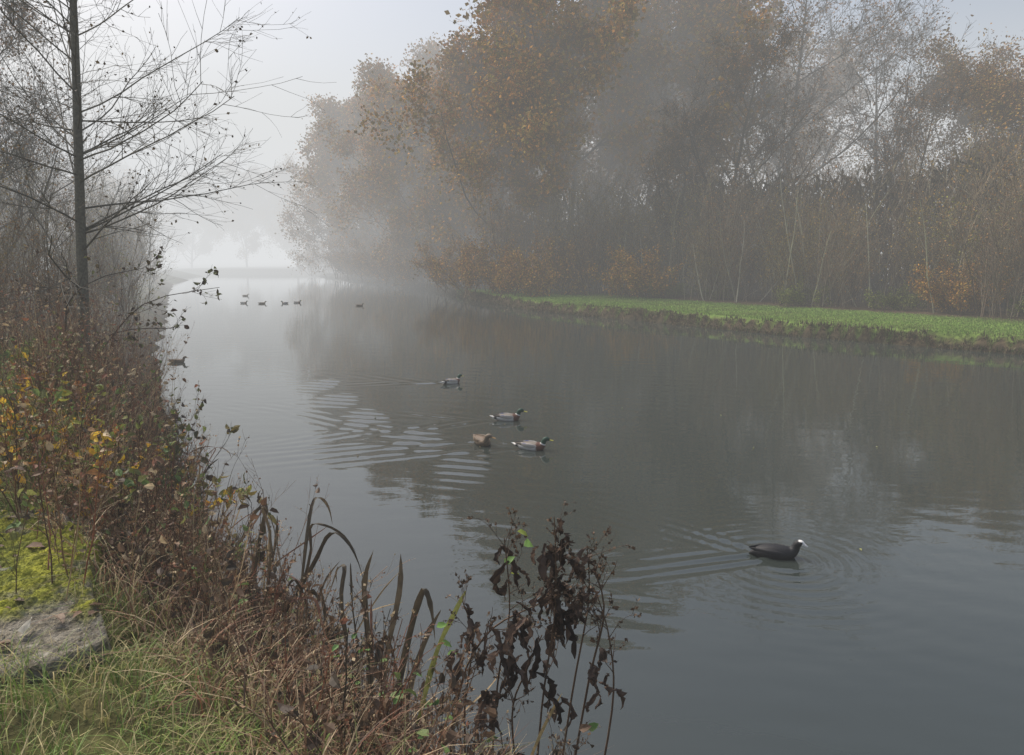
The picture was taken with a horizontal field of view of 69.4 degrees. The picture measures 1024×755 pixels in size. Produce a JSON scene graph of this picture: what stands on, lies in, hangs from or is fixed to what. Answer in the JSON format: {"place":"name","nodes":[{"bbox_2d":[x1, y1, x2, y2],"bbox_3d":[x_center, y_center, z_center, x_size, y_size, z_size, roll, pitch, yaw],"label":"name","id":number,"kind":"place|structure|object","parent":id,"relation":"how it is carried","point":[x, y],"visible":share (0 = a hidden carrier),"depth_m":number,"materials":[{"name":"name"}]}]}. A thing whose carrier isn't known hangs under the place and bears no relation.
{"place":"outdoors","nodes":[
{"label":"outdoors","id":0,"kind":"place"},
{"bbox_2d":[0,257,1023,754],"bbox_3d":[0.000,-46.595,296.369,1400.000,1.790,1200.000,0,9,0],"label":"ground","id":1,"kind":"structure","parent":0,"point":[256,265],"depth_m":19.73,"materials":[{"name":"plant"}]},
{"bbox_2d":[0,115,88,336],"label":"hawthorn bush","id":2,"kind":"object","parent":1,"relation":"on","point":[38,169],"visible":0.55,"depth_m":13.43,"materials":[{"name":"brown plant"}]},
{"bbox_2d":[0,76,99,310],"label":"bare ash tree","id":3,"kind":"object","parent":1,"relation":"on","point":[33,176],"visible":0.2,"depth_m":21.60,"materials":[{"name":"grey plant"}]},
{"bbox_2d":[0,182,104,347],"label":"hawthorn bush","id":4,"kind":"object","parent":1,"relation":"on","point":[42,268],"visible":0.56,"depth_m":11.83,"materials":[{"name":"brown plant"}]},
{"bbox_2d":[0,502,111,686],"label":"mossy stone edging","id":5,"kind":"object","parent":1,"relation":"on","point":[33,595],"visible":0.74,"depth_m":3.27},
{"bbox_2d":[0,0,120,260],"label":"bare ash tree","id":6,"kind":"object","parent":1,"relation":"on","point":[28,144],"visible":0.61,"depth_m":15.12,"materials":[{"name":"grey plant"}]},
{"bbox_2d":[0,100,135,326],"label":"hawthorn bush","id":7,"kind":"object","parent":1,"relation":"on","point":[8,215],"visible":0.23,"depth_m":18.71,"materials":[{"name":"grey plant"}]},
{"bbox_2d":[0,345,155,524],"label":"bramble bush","id":8,"kind":"object","parent":1,"relation":"on","point":[96,449],"visible":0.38,"depth_m":4.71,"materials":[{"name":"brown plant"}]},
{"bbox_2d":[12,155,145,244],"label":"oak tree","id":9,"kind":"object","parent":1,"relation":"on","point":[120,168],"visible":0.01,"depth_m":102.24,"materials":[{"name":"grey plant"}]},
{"bbox_2d":[1,170,158,343],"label":"hawthorn bush","id":10,"kind":"object","parent":1,"relation":"on","point":[129,289],"visible":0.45,"depth_m":15.37,"materials":[{"name":"brown plant"}]},
{"bbox_2d":[1,207,160,331],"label":"hawthorn bush","id":11,"kind":"object","parent":1,"relation":"on","point":[106,267],"visible":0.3,"depth_m":18.30,"materials":[{"name":"brown plant"}]},
{"bbox_2d":[40,167,151,238],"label":"oak tree","id":12,"kind":"object","parent":1,"relation":"on","point":[123,182],"visible":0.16,"depth_m":83.14,"materials":[{"name":"grey plant"}]},
{"bbox_2d":[34,167,168,321],"bbox_3d":[-12.200,-3.886,21.296,3.775,4.570,4.661,-1,10,-9],"label":"hawthorn bush","id":13,"kind":"object","parent":1,"relation":"on","point":[138,268],"visible":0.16,"depth_m":21.78,"materials":[{"name":"brown plant"}]},
{"bbox_2d":[0,256,209,470],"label":"dead willowherb","id":14,"kind":"object","parent":1,"relation":"on","point":[122,347],"visible":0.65,"depth_m":9.36,"materials":[{"name":"brown plant"}]},
{"bbox_2d":[46,178,175,311],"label":"hawthorn bush","id":15,"kind":"object","parent":1,"relation":"on","point":[150,237],"visible":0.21,"depth_m":24.53,"materials":[{"name":"grey plant"}]},
{"bbox_2d":[53,165,180,301],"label":"hawthorn bush","id":16,"kind":"object","parent":1,"relation":"on","point":[127,228],"visible":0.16,"depth_m":29.47,"materials":[{"name":"grey plant"}]},
{"bbox_2d":[52,175,184,294],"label":"hawthorn bush","id":17,"kind":"object","parent":1,"relation":"on","point":[124,220],"visible":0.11,"depth_m":33.47,"materials":[{"name":"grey plant"}]},
{"bbox_2d":[64,179,173,284],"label":"hawthorn bush","id":18,"kind":"object","parent":1,"relation":"on","point":[128,222],"visible":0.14,"depth_m":38.99,"materials":[{"name":"grey plant"}]},
{"bbox_2d":[0,374,251,527],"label":"yellow bramble bush","id":19,"kind":"object","parent":1,"relation":"on","point":[222,494],"visible":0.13,"depth_m":6.04,"materials":[{"name":"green plant"}]},
{"bbox_2d":[0,324,256,631],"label":"nettle patch","id":20,"kind":"object","parent":1,"relation":"on","point":[42,394],"visible":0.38,"depth_m":5.11,"materials":[{"name":"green plant"}]},
{"bbox_2d":[63,246,221,376],"bbox_3d":[-4.655,-0.658,8.890,2.312,1.810,0.847,2,10,11],"label":"sallow bush","id":21,"kind":"object","parent":1,"relation":"on","point":[204,281],"visible":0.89,"depth_m":8.85,"materials":[{"name":"brown plant"}]},
{"bbox_2d":[0,0,332,380],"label":"alder tree","id":22,"kind":"object","parent":1,"relation":"on","point":[75,131],"visible":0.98,"depth_m":9.60,"materials":[{"name":"brown plant"}]},
{"bbox_2d":[139,170,234,267],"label":"oak tree","id":23,"kind":"object","parent":1,"relation":"on","point":[205,238],"visible":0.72,"depth_m":107.96,"materials":[{"name":"grey plant"}]},
{"bbox_2d":[133,395,278,594],"bbox_3d":[-2.878,0.837,6.744,1.031,1.108,4.564,-5,11,-30],"label":"bramble bush","id":24,"kind":"object","parent":1,"relation":"on","point":[234,429],"visible":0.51,"depth_m":6.44,"materials":[{"name":"brown plant"}]},
{"bbox_2d":[0,312,414,684],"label":"dead willowherb","id":25,"kind":"object","parent":1,"relation":"on","point":[53,492],"visible":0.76,"depth_m":4.47,"materials":[{"name":"brown plant"}]},
{"bbox_2d":[191,158,280,267],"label":"oak tree","id":26,"kind":"object","parent":1,"relation":"on","point":[242,217],"visible":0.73,"depth_m":104.81,"materials":[{"name":"grey plant"}]},
{"bbox_2d":[250,151,328,267],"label":"oak tree","id":27,"kind":"object","parent":1,"relation":"on","point":[274,200],"visible":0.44,"depth_m":103.89,"materials":[{"name":"grey plant"}]},
{"bbox_2d":[0,325,609,754],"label":"grass","id":28,"kind":"structure","parent":1,"relation":"on","point":[190,663],"depth_m":2.73,"materials":[{"name":"green plant"}]},
{"bbox_2d":[286,237,341,275],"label":"hawthorn bush","id":29,"kind":"object","parent":1,"relation":"on","point":[322,261],"visible":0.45,"depth_m":86.45,"materials":[{"name":"grey plant"}]},
{"bbox_2d":[149,510,498,752],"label":"nettle seedlings","id":30,"kind":"object","parent":1,"relation":"on","point":[423,732],"visible":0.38,"depth_m":2.95,"materials":[{"name":"green plant"}]},
{"bbox_2d":[52,433,599,754],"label":"dead meadowsweet","id":31,"kind":"object","parent":1,"relation":"on","point":[384,704],"visible":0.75,"depth_m":3.03,"materials":[{"name":"brown plant"}]},
{"bbox_2d":[274,124,380,274],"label":"oak tree","id":32,"kind":"object","parent":1,"relation":"on","point":[306,214],"visible":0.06,"depth_m":75.73,"materials":[{"name":"grey plant"}]},
{"bbox_2d":[304,206,364,278],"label":"hawthorn bush","id":33,"kind":"object","parent":1,"relation":"on","point":[335,236],"visible":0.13,"depth_m":75.04,"materials":[{"name":"grey plant"}]},
{"bbox_2d":[320,237,372,279],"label":"hawthorn bush","id":34,"kind":"object","parent":1,"relation":"on","point":[335,264],"visible":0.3,"depth_m":71.86,"materials":[{"name":"grey plant"}]},
{"bbox_2d":[137,409,560,754],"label":"dead reeds","id":35,"kind":"object","parent":1,"relation":"on","point":[396,604],"visible":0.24,"depth_m":3.93,"materials":[{"name":"brown plant"}]},
{"bbox_2d":[291,58,430,277],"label":"oak tree","id":36,"kind":"object","parent":1,"relation":"on","point":[344,116],"visible":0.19,"depth_m":65.61,"materials":[{"name":"grey plant"}]},
{"bbox_2d":[290,53,455,281],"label":"oak tree","id":37,"kind":"object","parent":1,"relation":"on","point":[377,69],"visible":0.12,"depth_m":55.94,"materials":[{"name":"grey plant"}]},
{"bbox_2d":[356,234,424,285],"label":"hawthorn bush","id":38,"kind":"object","parent":1,"relation":"on","point":[379,271],"visible":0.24,"depth_m":60.00,"materials":[{"name":"grey plant"}]},
{"bbox_2d":[377,231,452,287],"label":"hawthorn bush","id":39,"kind":"object","parent":1,"relation":"on","point":[394,278],"visible":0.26,"depth_m":57.02,"materials":[{"name":"grey plant"}]},
{"bbox_2d":[390,234,461,288],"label":"hawthorn bush","id":40,"kind":"object","parent":1,"relation":"on","point":[411,276],"visible":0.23,"depth_m":55.11,"materials":[{"name":"grey plant"}]},
{"bbox_2d":[0,428,876,645],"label":"fallen leaves","id":41,"kind":"object","parent":1,"relation":"on","point":[25,626],"visible":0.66,"depth_m":3.16,"materials":[{"name":"brown plant"}]},
{"bbox_2d":[404,207,481,288],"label":"hawthorn bush","id":42,"kind":"object","parent":1,"relation":"on","point":[437,250],"visible":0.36,"depth_m":50.76,"materials":[{"name":"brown plant"}]},
{"bbox_2d":[352,46,541,277],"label":"oak tree","id":43,"kind":"object","parent":1,"relation":"on","point":[389,181],"visible":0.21,"depth_m":52.42,"materials":[{"name":"grey plant"}]},
{"bbox_2d":[361,32,532,239],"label":"oak tree","id":44,"kind":"object","parent":1,"relation":"on","point":[434,48],"visible":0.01,"depth_m":67.22,"materials":[{"name":"grey plant"}]},
{"bbox_2d":[409,234,492,292],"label":"hawthorn bush","id":45,"kind":"object","parent":1,"relation":"on","point":[436,273],"visible":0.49,"depth_m":45.99,"materials":[{"name":"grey plant"}]},
{"bbox_2d":[430,234,524,297],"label":"hawthorn bush","id":46,"kind":"object","parent":1,"relation":"on","point":[466,268],"visible":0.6,"depth_m":41.52,"materials":[{"name":"grey plant"}]},
{"bbox_2d":[346,8,609,279],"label":"oak tree","id":47,"kind":"object","parent":1,"relation":"on","point":[496,112],"visible":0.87,"depth_m":43.05,"materials":[{"name":"brown plant"}]},
{"bbox_2d":[433,160,577,290],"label":"hawthorn bush","id":48,"kind":"object","parent":1,"relation":"on","point":[504,236],"visible":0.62,"depth_m":43.93,"materials":[{"name":"grey plant"}]},
{"bbox_2d":[474,243,557,300],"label":"hawthorn bush","id":49,"kind":"object","parent":1,"relation":"on","point":[525,277],"visible":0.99,"depth_m":38.01,"materials":[{"name":"brown plant"}]},
{"bbox_2d":[437,499,641,754],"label":"withered dock plant","id":50,"kind":"object","parent":1,"relation":"on","point":[553,595],"visible":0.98,"depth_m":2.92,"materials":[{"name":"brown plant"}]},
{"bbox_2d":[502,228,600,294],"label":"hawthorn bush","id":51,"kind":"object","parent":1,"relation":"on","point":[574,285],"visible":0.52,"depth_m":40.14,"materials":[{"name":"brown plant"}]},
{"bbox_2d":[496,160,619,291],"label":"hawthorn bush","id":52,"kind":"object","parent":1,"relation":"on","point":[557,232],"visible":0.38,"depth_m":42.18,"materials":[{"name":"grey plant"}]},
{"bbox_2d":[355,0,770,288],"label":"oak tree","id":53,"kind":"object","parent":1,"relation":"on","point":[545,20],"visible":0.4,"depth_m":43.55,"materials":[{"name":"brown plant"}]},
{"bbox_2d":[528,199,612,290],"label":"hazel thicket","id":54,"kind":"object","parent":1,"relation":"on","point":[563,237],"visible":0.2,"depth_m":42.65,"materials":[{"name":"brown plant"}]},
{"bbox_2d":[530,182,644,294],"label":"hawthorn bush","id":55,"kind":"object","parent":1,"relation":"on","point":[585,259],"visible":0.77,"depth_m":39.12,"materials":[{"name":"brown plant"}]},
{"bbox_2d":[552,208,634,293],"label":"hazel thicket","id":56,"kind":"object","parent":1,"relation":"on","point":[598,267],"visible":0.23,"depth_m":40.55,"materials":[{"name":"brown plant"}]},
{"bbox_2d":[561,182,641,290],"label":"hazel thicket","id":57,"kind":"object","parent":1,"relation":"on","point":[589,216],"visible":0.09,"depth_m":43.76,"materials":[{"name":"brown plant"}]},
{"bbox_2d":[540,160,679,291],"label":"hazel thicket","id":58,"kind":"object","parent":1,"relation":"on","point":[613,199],"visible":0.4,"depth_m":41.55,"materials":[{"name":"grey plant"}]},
{"bbox_2d":[587,192,671,293],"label":"hazel thicket","id":59,"kind":"object","parent":1,"relation":"on","point":[622,236],"visible":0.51,"depth_m":39.48,"materials":[{"name":"brown plant"}]},
{"bbox_2d":[575,144,690,286],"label":"hazel thicket","id":60,"kind":"object","parent":1,"relation":"on","point":[632,184],"visible":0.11,"depth_m":43.89,"materials":[{"name":"grey plant"}]},
{"bbox_2d":[586,243,685,297],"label":"hawthorn bush","id":61,"kind":"object","parent":1,"relation":"on","point":[633,276],"visible":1,"depth_m":36.26,"materials":[{"name":"brown plant"}]},
{"bbox_2d":[612,183,693,294],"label":"hazel thicket","id":62,"kind":"object","parent":1,"relation":"on","point":[649,237],"visible":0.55,"depth_m":39.15,"materials":[{"name":"brown plant"}]},
{"bbox_2d":[624,165,719,290],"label":"hazel thicket","id":63,"kind":"object","parent":1,"relation":"on","point":[666,219],"visible":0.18,"depth_m":41.83,"materials":[{"name":"brown plant"}]},
{"bbox_2d":[564,0,798,246],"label":"oak tree","id":64,"kind":"object","parent":1,"relation":"on","point":[742,13],"visible":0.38,"depth_m":44.82,"materials":[{"name":"brown plant"}]},
{"bbox_2d":[643,186,728,294],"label":"hazel thicket","id":65,"kind":"object","parent":1,"relation":"on","point":[679,261],"visible":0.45,"depth_m":39.26,"materials":[{"name":"brown plant"}]},
{"bbox_2d":[350,149,1023,307],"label":"woodland undergrowth","id":66,"kind":"object","parent":1,"relation":"on","point":[900,210],"visible":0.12,"depth_m":35.39,"materials":[{"name":"brown plant"}]},
{"bbox_2d":[634,178,750,294],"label":"hazel thicket","id":67,"kind":"object","parent":1,"relation":"on","point":[693,220],"visible":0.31,"depth_m":39.91,"materials":[{"name":"brown plant"}]},
{"bbox_2d":[628,92,761,286],"bbox_3d":[9.717,-10.196,40.846,7.311,11.322,8.476,1,9,5],"label":"bare ash tree","id":68,"kind":"object","parent":1,"relation":"on","point":[671,148],"visible":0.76,"depth_m":39.38,"materials":[{"name":"grey plant"}]},
{"bbox_2d":[664,212,747,300],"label":"hazel thicket","id":69,"kind":"object","parent":1,"relation":"on","point":[702,273],"visible":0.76,"depth_m":34.89,"materials":[{"name":"brown plant"}]},
{"bbox_2d":[594,0,822,220],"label":"oak tree","id":70,"kind":"object","parent":1,"relation":"on","point":[672,34],"visible":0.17,"depth_m":45.92,"materials":[{"name":"brown plant"}]},
{"bbox_2d":[640,146,801,299],"bbox_3d":[9.680,-7.194,35.479,7.327,7.183,5.934,-1,9,-7],"label":"hazel thicket","id":71,"kind":"object","parent":1,"relation":"on","point":[713,220],"visible":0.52,"depth_m":35.40,"materials":[{"name":"brown plant"}]},
{"bbox_2d":[659,152,805,291],"bbox_3d":[11.798,-8.395,40.234,6.965,8.042,7.077,-5,10,-26],"label":"hazel thicket","id":72,"kind":"object","parent":1,"relation":"on","point":[703,187],"visible":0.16,"depth_m":39.96,"materials":[{"name":"brown plant"}]},
{"bbox_2d":[628,0,840,283],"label":"bare ash tree","id":73,"kind":"object","parent":1,"relation":"on","point":[788,35],"visible":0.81,"depth_m":39.85,"materials":[{"name":"brown plant"}]},
{"bbox_2d":[678,167,825,301],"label":"hazel thicket","id":74,"kind":"object","parent":1,"relation":"on","point":[745,254],"visible":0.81,"depth_m":34.19,"materials":[{"name":"brown plant"}]},
{"bbox_2d":[730,161,834,296],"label":"hazel thicket","id":75,"kind":"object","parent":1,"relation":"on","point":[748,192],"visible":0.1,"depth_m":37.82,"materials":[{"name":"brown plant"}]},
{"bbox_2d":[739,175,836,300],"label":"hazel thicket","id":76,"kind":"object","parent":1,"relation":"on","point":[770,230],"visible":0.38,"depth_m":34.08,"materials":[{"name":"brown plant"}]},
{"bbox_2d":[755,213,828,305],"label":"hazel thicket","id":77,"kind":"object","parent":1,"relation":"on","point":[783,275],"visible":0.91,"depth_m":31.49,"materials":[{"name":"brown plant"}]},
{"bbox_2d":[740,187,858,301],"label":"hazel thicket","id":78,"kind":"object","parent":1,"relation":"on","point":[810,247],"visible":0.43,"depth_m":33.36,"materials":[{"name":"brown plant"}]},
{"bbox_2d":[770,276,833,307],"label":"hazel thicket","id":79,"kind":"object","parent":1,"relation":"on","point":[791,295],"visible":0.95,"depth_m":30.71,"materials":[{"name":"plant"}]},
{"bbox_2d":[729,18,901,205],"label":"oak tree","id":80,"kind":"object","parent":1,"relation":"on","point":[850,93],"visible":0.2,"depth_m":56.93,"materials":[{"name":"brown plant"}]},
{"bbox_2d":[622,165,1021,316],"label":"birch saplings","id":81,"kind":"object","parent":1,"relation":"on","point":[801,255],"visible":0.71,"depth_m":30.99,"materials":[{"name":"brown plant"}]},
{"bbox_2d":[663,0,991,205],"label":"bare ash tree","id":82,"kind":"object","parent":1,"relation":"on","point":[820,78],"visible":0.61,"depth_m":44.78,"materials":[{"name":"brown plant"}]},
{"bbox_2d":[729,111,940,299],"bbox_3d":[15.804,-8.340,35.234,7.990,9.670,9.864,-7,11,-34],"label":"hazel thicket","id":83,"kind":"object","parent":1,"relation":"on","point":[811,177],"visible":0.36,"depth_m":35.23,"materials":[{"name":"brown plant"}]},
{"bbox_2d":[780,184,920,305],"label":"hazel thicket","id":84,"kind":"object","parent":1,"relation":"on","point":[842,234],"visible":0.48,"depth_m":31.35,"materials":[{"name":"brown plant"}]},
{"bbox_2d":[782,148,931,300],"bbox_3d":[15.726,-7.168,34.755,7.550,7.401,6.115,-7,12,-36],"label":"hazel thicket","id":85,"kind":"object","parent":1,"relation":"on","point":[857,224],"visible":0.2,"depth_m":34.70,"materials":[{"name":"brown plant"}]},
{"bbox_2d":[790,192,928,307],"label":"hazel thicket","id":86,"kind":"object","parent":1,"relation":"on","point":[841,267],"visible":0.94,"depth_m":29.86,"materials":[{"name":"brown plant"}]},
{"bbox_2d":[754,0,974,271],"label":"bare ash tree","id":87,"kind":"object","parent":1,"relation":"on","point":[861,144],"visible":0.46,"depth_m":47.96,"materials":[{"name":"grey plant"}]},
{"bbox_2d":[862,280,930,310],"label":"hazel thicket","id":88,"kind":"object","parent":1,"relation":"on","point":[892,301],"visible":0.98,"depth_m":28.61,"materials":[{"name":"plant"}]},
{"bbox_2d":[853,174,1003,308],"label":"hazel thicket","id":89,"kind":"object","parent":1,"relation":"on","point":[915,245],"visible":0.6,"depth_m":29.53,"materials":[{"name":"brown plant"}]},
{"bbox_2d":[837,132,1021,303],"bbox_3d":[18.685,-6.907,31.369,6.618,8.010,8.171,-8,12,-39],"label":"hazel thicket","id":90,"kind":"object","parent":1,"relation":"on","point":[900,228],"visible":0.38,"depth_m":31.77,"materials":[{"name":"brown plant"}]},
{"bbox_2d":[854,56,1015,280],"bbox_3d":[20.954,-10.023,37.721,7.787,12.059,9.027,3,10,17],"label":"bare ash tree","id":91,"kind":"object","parent":1,"relation":"on","point":[907,130],"visible":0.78,"depth_m":36.37,"materials":[{"name":"brown plant"}]},
{"bbox_2d":[906,255,1014,314],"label":"bush","id":92,"kind":"object","parent":1,"relation":"on","point":[953,296],"visible":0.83,"depth_m":26.87,"materials":[{"name":"brown plant"}]},
{"bbox_2d":[898,112,1023,307],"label":"hazel thicket","id":93,"kind":"object","parent":1,"relation":"on","point":[978,176],"visible":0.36,"depth_m":30.14,"materials":[{"name":"brown plant"}]},
{"bbox_2d":[899,179,1023,313],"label":"hazel thicket","id":94,"kind":"object","parent":1,"relation":"on","point":[959,253],"visible":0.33,"depth_m":27.13,"materials":[{"name":"brown plant"}]},
{"bbox_2d":[900,23,1023,217],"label":"bare ash tree","id":95,"kind":"object","parent":1,"relation":"on","point":[964,121],"visible":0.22,"depth_m":44.78,"materials":[{"name":"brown plant"}]},
{"bbox_2d":[910,124,1023,315],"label":"hazel thicket","id":96,"kind":"object","parent":1,"relation":"on","point":[1011,193],"visible":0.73,"depth_m":26.48,"materials":[{"name":"brown plant"}]},
{"bbox_2d":[917,183,1023,317],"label":"hazel thicket","id":97,"kind":"object","parent":1,"relation":"on","point":[990,275],"visible":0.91,"depth_m":25.34,"materials":[{"name":"brown plant"}]},
{"bbox_2d":[933,37,1023,198],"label":"bare ash tree","id":98,"kind":"object","parent":1,"relation":"on","point":[1005,106],"visible":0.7,"depth_m":39.76,"materials":[{"name":"brown plant"}]},
{"bbox_2d":[0,0,1023,256],"label":"sky","id":99,"kind":"structure","parent":0,"point":[341,32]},
{"bbox_2d":[152,274,1023,754],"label":"water","id":100,"kind":"structure","parent":0,"point":[690,464],"depth_m":7.79,"materials":[{"name":"grey liquid"}]},
{"bbox_2d":[511,437,553,450],"bbox_3d":[0.261,0.867,9.651,0.556,0.209,0.197,3,10,16],"label":"mallard drake","id":101,"kind":"object","parent":100,"relation":"on","point":[530,445],"visible":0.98,"depth_m":9.59,"materials":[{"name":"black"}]},
{"bbox_2d":[749,540,807,559],"bbox_3d":[2.236,1.446,6.216,0.465,0.202,0.182,2,10,14],"label":"coot","id":102,"kind":"object","parent":100,"relation":"on","point":[776,551],"visible":0.97,"depth_m":6.16,"materials":[{"name":"black"}]},
{"bbox_2d":[364,278,1023,354],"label":"bank grass","id":103,"kind":"structure","parent":0,"point":[676,307],"depth_m":25.84,"materials":[{"name":"green plant"}]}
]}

